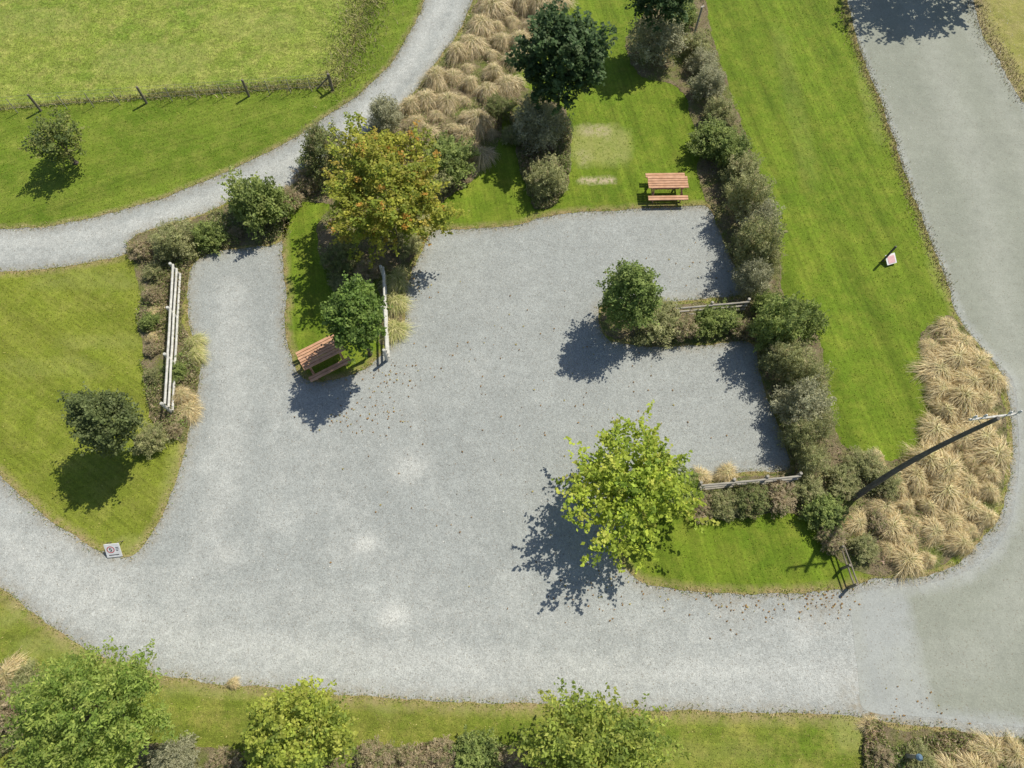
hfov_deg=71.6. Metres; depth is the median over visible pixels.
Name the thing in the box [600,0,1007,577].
planting bed
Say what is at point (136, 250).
shrub
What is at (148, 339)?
tussock
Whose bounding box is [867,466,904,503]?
shrub
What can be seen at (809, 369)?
shrub
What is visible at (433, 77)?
tussock
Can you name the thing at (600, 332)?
grass fringe
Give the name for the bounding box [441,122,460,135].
tussock
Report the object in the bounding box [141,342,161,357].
shrub
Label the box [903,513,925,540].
tussock
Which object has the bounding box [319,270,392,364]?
tree
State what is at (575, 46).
broadleaf tree
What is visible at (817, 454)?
shrub
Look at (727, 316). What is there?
shrub
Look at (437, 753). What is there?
shrub
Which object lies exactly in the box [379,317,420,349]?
tussock
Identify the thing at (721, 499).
shrub
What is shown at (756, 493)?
shrub
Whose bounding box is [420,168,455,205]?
shrub
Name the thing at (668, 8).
broadleaf tree
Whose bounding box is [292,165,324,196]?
shrub
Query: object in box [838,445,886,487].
shrub
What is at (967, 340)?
tussock
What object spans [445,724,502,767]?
shrub
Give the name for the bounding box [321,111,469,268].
autumn tree
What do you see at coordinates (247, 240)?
planting bed
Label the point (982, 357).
tussock
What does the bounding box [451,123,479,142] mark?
tussock
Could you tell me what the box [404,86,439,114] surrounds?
tussock
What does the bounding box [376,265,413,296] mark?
tussock
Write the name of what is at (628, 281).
tree
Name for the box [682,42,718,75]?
shrub
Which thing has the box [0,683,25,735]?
shrub
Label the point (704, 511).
shrub
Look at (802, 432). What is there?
shrub
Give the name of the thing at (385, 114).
shrub
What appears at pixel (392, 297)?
tussock
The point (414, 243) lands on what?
shrub
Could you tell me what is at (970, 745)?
tussock
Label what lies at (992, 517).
tussock
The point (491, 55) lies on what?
tussock
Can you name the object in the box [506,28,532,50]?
tussock
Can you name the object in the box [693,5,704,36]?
timber stake
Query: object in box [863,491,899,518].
tussock
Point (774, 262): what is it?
shrub
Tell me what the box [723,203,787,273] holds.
shrub
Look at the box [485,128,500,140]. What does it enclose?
tussock
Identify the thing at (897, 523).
tussock
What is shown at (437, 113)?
tussock
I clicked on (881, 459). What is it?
tussock
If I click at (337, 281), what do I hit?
shrub
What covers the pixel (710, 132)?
shrub
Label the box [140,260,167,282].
shrub
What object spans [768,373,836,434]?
shrub
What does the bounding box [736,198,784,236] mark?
shrub
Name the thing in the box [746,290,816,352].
shrub
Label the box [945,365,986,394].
tussock
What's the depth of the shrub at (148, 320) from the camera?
30.34 m
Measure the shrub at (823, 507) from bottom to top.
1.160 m
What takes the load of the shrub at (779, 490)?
on the planting bed at (668, 75)
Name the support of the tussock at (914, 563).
on the planting bed at (668, 75)
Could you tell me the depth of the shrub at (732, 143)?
33.10 m
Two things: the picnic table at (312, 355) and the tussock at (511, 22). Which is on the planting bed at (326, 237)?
the tussock at (511, 22)
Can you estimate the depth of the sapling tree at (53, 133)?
32.56 m
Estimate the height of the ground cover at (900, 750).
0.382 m
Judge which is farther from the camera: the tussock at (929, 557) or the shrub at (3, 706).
the tussock at (929, 557)
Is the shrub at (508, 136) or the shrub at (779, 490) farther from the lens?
the shrub at (508, 136)
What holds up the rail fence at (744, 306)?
on the planting bed at (668, 75)
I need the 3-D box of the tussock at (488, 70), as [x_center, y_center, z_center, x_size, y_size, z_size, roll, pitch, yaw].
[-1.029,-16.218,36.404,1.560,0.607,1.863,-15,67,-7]
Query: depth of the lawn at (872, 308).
33.11 m
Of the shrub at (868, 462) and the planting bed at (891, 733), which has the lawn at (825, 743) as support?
the planting bed at (891, 733)
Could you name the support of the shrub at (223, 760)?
on the planting bed at (205, 752)
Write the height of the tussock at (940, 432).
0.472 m
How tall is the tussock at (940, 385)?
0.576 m
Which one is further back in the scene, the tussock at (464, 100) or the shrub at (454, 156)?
the tussock at (464, 100)
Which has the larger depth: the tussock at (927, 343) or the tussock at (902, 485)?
the tussock at (927, 343)
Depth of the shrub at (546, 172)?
32.66 m
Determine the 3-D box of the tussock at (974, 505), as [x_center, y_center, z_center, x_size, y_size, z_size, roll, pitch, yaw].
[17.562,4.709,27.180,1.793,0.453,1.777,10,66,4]
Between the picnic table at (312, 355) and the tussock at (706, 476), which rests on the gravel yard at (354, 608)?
the tussock at (706, 476)
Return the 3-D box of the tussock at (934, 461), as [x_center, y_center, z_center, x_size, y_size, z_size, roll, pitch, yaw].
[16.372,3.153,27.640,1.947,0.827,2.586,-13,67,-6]
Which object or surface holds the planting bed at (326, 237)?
on the lawn at (872, 308)
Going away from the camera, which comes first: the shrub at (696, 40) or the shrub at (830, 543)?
the shrub at (830, 543)
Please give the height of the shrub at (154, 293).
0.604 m
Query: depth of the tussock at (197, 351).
29.79 m
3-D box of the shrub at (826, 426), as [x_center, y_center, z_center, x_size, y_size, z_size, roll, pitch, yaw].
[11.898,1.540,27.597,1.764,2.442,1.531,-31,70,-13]
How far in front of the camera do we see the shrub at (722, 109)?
34.56 m
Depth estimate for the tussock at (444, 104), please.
35.40 m
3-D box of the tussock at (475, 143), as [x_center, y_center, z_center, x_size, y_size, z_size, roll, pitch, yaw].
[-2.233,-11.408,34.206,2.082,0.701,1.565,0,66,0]
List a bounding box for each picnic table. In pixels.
[295,334,350,381]
[645,173,688,202]
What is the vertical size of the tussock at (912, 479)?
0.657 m
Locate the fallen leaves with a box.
[294,234,970,736]
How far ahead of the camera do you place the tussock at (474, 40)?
36.94 m
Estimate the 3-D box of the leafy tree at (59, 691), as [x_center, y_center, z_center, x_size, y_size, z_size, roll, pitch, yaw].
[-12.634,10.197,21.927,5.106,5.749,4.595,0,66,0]
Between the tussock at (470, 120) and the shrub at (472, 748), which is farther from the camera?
the tussock at (470, 120)
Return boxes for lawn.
[0,0,424,228]
[0,200,288,556]
[0,588,1011,767]
[282,0,1012,594]
[973,0,1023,102]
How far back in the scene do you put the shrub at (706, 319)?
29.96 m
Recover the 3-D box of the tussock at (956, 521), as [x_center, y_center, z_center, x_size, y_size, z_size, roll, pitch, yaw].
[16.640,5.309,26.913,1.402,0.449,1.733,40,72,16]
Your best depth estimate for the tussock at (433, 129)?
34.76 m
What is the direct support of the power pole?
on the planting bed at (668, 75)
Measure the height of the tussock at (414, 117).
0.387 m
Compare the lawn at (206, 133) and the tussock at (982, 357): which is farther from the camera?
the lawn at (206, 133)
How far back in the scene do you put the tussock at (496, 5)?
38.04 m
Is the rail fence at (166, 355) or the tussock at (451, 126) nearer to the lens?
the rail fence at (166, 355)
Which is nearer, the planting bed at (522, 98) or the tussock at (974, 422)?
the tussock at (974, 422)
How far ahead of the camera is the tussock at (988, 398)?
28.71 m
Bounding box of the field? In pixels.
[0,0,365,110]
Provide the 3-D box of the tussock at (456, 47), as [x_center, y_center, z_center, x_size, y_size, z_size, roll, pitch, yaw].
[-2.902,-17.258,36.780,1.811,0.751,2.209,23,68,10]
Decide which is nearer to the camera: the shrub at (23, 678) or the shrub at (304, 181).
the shrub at (23, 678)
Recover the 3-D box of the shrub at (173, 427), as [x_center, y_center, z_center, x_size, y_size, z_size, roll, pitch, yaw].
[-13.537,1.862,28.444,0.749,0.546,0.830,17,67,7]
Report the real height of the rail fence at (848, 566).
0.820 m
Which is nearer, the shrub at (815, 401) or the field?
the shrub at (815, 401)
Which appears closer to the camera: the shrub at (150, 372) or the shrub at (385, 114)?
the shrub at (150, 372)
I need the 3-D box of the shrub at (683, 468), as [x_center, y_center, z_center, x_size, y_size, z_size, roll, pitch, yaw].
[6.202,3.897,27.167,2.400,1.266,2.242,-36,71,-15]
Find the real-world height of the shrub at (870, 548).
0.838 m
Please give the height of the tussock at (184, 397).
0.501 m
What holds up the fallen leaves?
on the gravel yard at (354, 608)
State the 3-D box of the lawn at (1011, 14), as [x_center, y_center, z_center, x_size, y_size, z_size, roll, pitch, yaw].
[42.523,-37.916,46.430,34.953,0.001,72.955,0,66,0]
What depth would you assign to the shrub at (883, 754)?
23.64 m
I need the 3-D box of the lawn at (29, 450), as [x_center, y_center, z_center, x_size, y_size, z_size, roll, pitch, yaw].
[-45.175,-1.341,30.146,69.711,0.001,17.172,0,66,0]
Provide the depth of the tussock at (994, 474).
27.66 m
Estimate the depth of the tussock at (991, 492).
27.34 m
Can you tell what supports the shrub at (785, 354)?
on the planting bed at (668, 75)
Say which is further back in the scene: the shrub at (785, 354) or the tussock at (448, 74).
the tussock at (448, 74)
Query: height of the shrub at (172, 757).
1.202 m
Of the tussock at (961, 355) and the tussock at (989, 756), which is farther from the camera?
the tussock at (961, 355)
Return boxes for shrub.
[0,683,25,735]
[5,656,43,700]
[126,237,153,261]
[129,419,174,459]
[136,311,163,332]
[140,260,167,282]
[140,285,162,303]
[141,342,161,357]
[144,367,163,384]
[145,217,199,263]
[147,730,201,767]
[164,360,187,384]
[166,421,183,438]
[189,219,230,254]
[204,745,243,767]
[217,166,299,239]
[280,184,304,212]
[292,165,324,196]
[294,117,351,191]
[319,238,364,282]
[325,272,350,291]
[352,259,379,282]
[352,734,395,767]
[366,89,406,136]
[391,741,429,767]
[393,231,424,260]
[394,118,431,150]
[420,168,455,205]
[420,734,457,767]
[422,130,480,188]
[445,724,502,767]
[483,91,515,124]
[495,742,527,767]
[500,125,522,146]
[510,94,574,154]
[523,151,568,202]
[625,11,692,70]
[632,297,688,348]
[658,460,707,518]
[669,0,700,32]
[673,308,701,342]
[681,27,709,59]
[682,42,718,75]
[685,113,732,164]
[686,61,726,103]
[688,489,715,524]
[689,304,719,340]
[701,92,739,123]
[705,486,740,522]
[706,127,752,169]
[710,297,743,336]
[718,148,767,196]
[722,163,776,223]
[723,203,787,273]
[726,476,771,521]
[729,317,753,338]
[731,256,774,301]
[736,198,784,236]
[743,247,787,278]
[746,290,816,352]
[749,287,781,315]
[756,333,818,386]
[760,471,798,519]
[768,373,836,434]
[773,416,823,456]
[778,352,836,400]
[790,469,827,504]
[791,438,830,475]
[795,299,831,345]
[797,404,840,443]
[797,490,852,537]
[814,524,850,555]
[823,462,864,502]
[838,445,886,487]
[847,531,882,563]
[864,508,893,536]
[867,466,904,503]
[869,741,894,767]
[905,737,940,767]
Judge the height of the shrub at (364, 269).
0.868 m
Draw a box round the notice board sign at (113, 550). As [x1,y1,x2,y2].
[104,540,123,557]
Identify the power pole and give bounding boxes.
[851,410,1021,500]
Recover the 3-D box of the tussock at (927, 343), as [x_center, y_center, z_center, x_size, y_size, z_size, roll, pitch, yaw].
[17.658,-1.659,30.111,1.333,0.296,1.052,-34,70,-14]
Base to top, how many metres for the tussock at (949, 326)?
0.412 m
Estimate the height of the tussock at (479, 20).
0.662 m
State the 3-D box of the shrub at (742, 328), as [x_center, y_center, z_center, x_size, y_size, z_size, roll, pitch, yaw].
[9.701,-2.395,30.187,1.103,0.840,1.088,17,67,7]
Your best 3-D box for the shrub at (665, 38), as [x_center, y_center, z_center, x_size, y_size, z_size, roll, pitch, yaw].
[7.256,-17.622,35.828,3.015,3.035,3.263,-32,70,-13]
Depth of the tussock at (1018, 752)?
23.70 m
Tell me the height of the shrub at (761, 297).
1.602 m
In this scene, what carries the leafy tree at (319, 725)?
on the lawn at (825, 743)
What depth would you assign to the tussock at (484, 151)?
33.97 m
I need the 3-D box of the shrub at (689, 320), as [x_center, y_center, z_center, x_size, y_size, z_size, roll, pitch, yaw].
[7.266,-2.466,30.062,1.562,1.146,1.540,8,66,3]
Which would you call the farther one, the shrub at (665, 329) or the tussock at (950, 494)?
the shrub at (665, 329)
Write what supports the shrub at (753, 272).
on the planting bed at (668, 75)
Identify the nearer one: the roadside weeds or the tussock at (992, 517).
the tussock at (992, 517)
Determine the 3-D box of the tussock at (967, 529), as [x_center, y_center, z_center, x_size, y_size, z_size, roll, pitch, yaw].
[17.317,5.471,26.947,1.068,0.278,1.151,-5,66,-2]
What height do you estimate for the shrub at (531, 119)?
2.657 m
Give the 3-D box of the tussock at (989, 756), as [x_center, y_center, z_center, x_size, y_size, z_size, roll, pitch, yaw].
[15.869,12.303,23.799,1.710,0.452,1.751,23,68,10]
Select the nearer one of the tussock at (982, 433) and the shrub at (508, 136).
the tussock at (982, 433)
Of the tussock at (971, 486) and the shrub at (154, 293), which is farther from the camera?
the shrub at (154, 293)
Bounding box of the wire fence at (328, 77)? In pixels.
[0,73,333,112]
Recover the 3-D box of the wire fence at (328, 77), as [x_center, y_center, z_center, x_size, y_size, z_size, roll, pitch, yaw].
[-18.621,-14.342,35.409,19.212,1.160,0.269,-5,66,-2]
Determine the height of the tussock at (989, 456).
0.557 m
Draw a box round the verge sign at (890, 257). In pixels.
[882,246,896,264]
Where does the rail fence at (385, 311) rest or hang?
on the lawn at (872, 308)
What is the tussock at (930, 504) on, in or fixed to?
on the planting bed at (668, 75)
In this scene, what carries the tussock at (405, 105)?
on the planting bed at (326, 237)
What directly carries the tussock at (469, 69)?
on the planting bed at (326, 237)
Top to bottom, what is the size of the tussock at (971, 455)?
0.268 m
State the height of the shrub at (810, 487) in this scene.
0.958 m
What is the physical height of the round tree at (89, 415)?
4.374 m
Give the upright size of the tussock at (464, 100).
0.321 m
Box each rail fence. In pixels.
[160,262,180,413]
[379,265,389,361]
[674,298,750,315]
[698,472,802,489]
[835,545,858,588]
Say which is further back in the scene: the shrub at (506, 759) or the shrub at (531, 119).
the shrub at (531, 119)
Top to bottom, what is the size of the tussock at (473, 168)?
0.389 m
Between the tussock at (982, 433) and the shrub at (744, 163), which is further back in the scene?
the shrub at (744, 163)
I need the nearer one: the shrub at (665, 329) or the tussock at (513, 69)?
the shrub at (665, 329)
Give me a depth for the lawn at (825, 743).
24.36 m
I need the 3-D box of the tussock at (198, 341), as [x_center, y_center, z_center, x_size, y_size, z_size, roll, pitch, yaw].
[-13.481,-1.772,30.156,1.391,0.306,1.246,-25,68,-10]
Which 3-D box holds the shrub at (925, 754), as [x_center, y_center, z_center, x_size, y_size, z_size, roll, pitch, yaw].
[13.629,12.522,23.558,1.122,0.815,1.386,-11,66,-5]
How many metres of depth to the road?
31.86 m
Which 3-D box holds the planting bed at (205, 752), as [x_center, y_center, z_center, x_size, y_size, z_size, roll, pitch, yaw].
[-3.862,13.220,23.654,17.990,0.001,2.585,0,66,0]
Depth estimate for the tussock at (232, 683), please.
24.76 m
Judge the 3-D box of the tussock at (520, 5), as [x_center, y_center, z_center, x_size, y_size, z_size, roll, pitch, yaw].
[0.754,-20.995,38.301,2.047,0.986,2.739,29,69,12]
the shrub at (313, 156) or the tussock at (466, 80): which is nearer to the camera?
the shrub at (313, 156)
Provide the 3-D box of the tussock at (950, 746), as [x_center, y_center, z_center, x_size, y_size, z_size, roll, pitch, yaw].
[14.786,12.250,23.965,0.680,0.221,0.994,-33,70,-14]
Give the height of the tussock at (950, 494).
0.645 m
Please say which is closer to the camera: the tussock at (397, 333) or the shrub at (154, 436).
the shrub at (154, 436)
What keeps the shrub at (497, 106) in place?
on the planting bed at (326, 237)
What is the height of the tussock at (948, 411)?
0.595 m
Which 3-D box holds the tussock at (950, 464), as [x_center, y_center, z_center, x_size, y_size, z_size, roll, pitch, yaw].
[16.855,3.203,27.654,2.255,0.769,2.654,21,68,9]
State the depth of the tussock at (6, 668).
24.70 m
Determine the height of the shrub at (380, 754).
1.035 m
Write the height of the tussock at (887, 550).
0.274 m
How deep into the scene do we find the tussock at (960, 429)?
28.29 m
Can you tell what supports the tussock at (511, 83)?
on the planting bed at (326, 237)
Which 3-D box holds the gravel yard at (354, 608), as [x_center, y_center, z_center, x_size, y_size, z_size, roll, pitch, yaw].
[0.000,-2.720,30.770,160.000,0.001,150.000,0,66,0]
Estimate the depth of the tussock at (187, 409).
28.81 m
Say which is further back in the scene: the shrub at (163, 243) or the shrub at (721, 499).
the shrub at (163, 243)
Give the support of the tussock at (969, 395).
on the planting bed at (668, 75)
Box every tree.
[0,636,188,767]
[18,107,89,170]
[56,381,145,458]
[236,675,359,767]
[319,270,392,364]
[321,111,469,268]
[504,0,617,118]
[507,677,690,767]
[551,399,719,573]
[593,258,666,332]
[625,0,693,41]
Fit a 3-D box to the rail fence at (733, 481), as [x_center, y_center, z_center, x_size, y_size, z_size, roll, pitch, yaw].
[9.062,3.806,27.350,3.990,1.120,0.216,-5,66,-2]
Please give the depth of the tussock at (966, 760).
23.57 m
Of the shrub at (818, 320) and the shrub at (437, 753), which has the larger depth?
the shrub at (818, 320)
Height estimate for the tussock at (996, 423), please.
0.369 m
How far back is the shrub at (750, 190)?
31.27 m
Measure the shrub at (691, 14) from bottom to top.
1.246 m
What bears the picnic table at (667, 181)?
on the lawn at (872, 308)
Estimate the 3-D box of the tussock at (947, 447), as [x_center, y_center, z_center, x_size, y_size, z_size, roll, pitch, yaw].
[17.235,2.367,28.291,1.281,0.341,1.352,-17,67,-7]
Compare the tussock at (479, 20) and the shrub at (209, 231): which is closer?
the shrub at (209, 231)
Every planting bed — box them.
[127,204,285,441]
[133,738,558,767]
[300,0,541,344]
[510,85,571,208]
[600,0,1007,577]
[861,723,1023,767]
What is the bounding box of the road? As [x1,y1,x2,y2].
[847,0,1023,727]
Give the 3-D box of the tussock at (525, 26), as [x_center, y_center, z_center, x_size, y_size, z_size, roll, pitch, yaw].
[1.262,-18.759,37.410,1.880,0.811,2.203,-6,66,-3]
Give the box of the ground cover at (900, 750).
[0,0,1022,767]
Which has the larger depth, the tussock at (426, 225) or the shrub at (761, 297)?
the tussock at (426, 225)
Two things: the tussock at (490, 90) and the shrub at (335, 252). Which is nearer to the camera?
the shrub at (335, 252)
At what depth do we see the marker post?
23.15 m
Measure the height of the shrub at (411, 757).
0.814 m
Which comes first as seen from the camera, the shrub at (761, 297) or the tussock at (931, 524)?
the tussock at (931, 524)
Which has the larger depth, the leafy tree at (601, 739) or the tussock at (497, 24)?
the tussock at (497, 24)
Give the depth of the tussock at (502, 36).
37.17 m
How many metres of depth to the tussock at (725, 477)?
27.68 m
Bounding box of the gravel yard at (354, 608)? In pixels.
[0,0,1023,738]
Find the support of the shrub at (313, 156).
on the planting bed at (326, 237)
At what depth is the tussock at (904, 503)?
27.25 m
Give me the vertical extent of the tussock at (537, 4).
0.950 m
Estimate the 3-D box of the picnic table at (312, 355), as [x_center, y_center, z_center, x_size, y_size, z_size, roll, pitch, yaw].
[-7.854,-1.091,29.625,1.867,0.787,1.567,-29,69,-12]
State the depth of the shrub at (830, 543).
26.44 m
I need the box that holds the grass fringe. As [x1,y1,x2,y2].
[0,0,1022,744]
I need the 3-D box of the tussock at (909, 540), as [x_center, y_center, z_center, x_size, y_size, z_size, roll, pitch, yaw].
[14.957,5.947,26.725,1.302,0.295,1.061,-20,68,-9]
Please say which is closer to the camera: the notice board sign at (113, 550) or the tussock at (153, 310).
the notice board sign at (113, 550)
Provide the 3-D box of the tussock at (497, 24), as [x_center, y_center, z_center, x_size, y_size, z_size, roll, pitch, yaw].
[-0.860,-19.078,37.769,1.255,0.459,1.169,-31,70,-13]
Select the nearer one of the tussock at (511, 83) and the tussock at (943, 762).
the tussock at (943, 762)
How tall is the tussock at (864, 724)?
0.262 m
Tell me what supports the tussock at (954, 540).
on the planting bed at (668, 75)
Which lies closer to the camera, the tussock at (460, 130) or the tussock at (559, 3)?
the tussock at (460, 130)
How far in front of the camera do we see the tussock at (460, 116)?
35.19 m
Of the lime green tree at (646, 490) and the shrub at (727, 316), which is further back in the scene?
the shrub at (727, 316)
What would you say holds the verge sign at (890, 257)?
on the lawn at (872, 308)
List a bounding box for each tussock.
[0,645,35,687]
[144,331,162,344]
[147,306,163,315]
[166,384,199,406]
[167,393,205,427]
[180,331,208,353]
[184,345,210,366]
[225,676,241,689]
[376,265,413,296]
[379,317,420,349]
[381,291,415,322]
[396,94,425,115]
[403,113,427,123]
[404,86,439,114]
[413,65,448,93]
[415,215,433,231]
[420,122,440,142]
[426,109,445,123]
[429,91,462,117]
[437,68,469,87]
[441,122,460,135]
[442,40,472,68]
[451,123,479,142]
[455,32,490,63]
[455,74,477,94]
[455,108,496,141]
[456,96,472,109]
[457,110,469,123]
[460,62,475,76]
[462,13,501,40]
[462,141,478,159]
[462,160,480,175]
[469,81,499,104]
[469,146,500,176]
[475,0,515,26]
[478,61,504,81]
[482,48,499,62]
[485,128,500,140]
[486,31,512,51]
[490,20,505,32]
[493,74,528,99]
[498,49,526,74]
[502,15,521,30]
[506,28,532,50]
[508,0,541,20]
[518,0,559,17]
[520,18,536,39]
[554,0,577,12]
[690,464,711,483]
[711,460,739,482]
[840,504,867,537]
[854,713,879,737]
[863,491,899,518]
[868,509,910,547]
[871,446,886,468]
[878,538,898,564]
[880,469,910,499]
[884,543,928,585]
[889,458,930,501]
[893,496,914,517]
[893,532,921,555]
[896,437,944,489]
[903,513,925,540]
[906,347,955,386]
[910,406,956,451]
[912,495,942,520]
[914,510,948,550]
[915,339,975,374]
[916,337,940,355]
[917,376,951,410]
[917,442,968,495]
[917,550,939,569]
[918,476,965,519]
[925,397,961,428]
[926,315,960,342]
[931,743,956,767]
[932,332,976,350]
[933,436,953,453]
[936,529,978,558]
[937,506,968,543]
[939,382,983,424]
[942,739,958,756]
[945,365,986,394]
[945,423,975,451]
[946,746,984,767]
[951,401,985,433]
[951,419,1000,460]
[952,494,988,530]
[953,466,981,498]
[957,345,993,373]
[957,520,979,540]
[958,434,1014,478]
[959,732,977,754]
[960,447,981,471]
[961,384,998,416]
[964,728,1006,767]
[966,502,999,533]
[970,479,1003,506]
[972,461,1003,483]
[974,367,1014,400]
[976,411,1002,428]
[1000,725,1023,767]
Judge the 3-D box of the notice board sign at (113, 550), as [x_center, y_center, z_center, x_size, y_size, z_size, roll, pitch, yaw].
[-14.918,6.138,26.582,0.552,0.438,0.616,-5,66,-2]
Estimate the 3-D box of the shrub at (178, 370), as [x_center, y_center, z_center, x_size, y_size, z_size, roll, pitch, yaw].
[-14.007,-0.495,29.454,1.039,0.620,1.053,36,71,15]
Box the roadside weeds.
[834,0,1023,295]
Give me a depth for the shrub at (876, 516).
26.81 m
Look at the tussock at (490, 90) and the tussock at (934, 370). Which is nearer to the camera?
the tussock at (934, 370)
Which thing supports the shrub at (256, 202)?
on the planting bed at (247, 240)
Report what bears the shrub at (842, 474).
on the planting bed at (668, 75)
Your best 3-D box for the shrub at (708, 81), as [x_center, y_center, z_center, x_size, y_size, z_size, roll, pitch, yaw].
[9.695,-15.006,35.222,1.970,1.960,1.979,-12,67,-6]
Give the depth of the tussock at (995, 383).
29.08 m
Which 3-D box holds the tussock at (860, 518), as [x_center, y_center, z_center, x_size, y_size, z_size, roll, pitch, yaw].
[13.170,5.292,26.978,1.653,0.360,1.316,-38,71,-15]
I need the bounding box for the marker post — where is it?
[904,754,922,760]
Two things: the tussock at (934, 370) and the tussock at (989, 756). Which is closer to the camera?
the tussock at (989, 756)
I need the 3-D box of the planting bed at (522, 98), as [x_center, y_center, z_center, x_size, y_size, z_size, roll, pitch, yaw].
[1.408,-11.871,34.825,3.096,0.001,8.123,0,66,0]

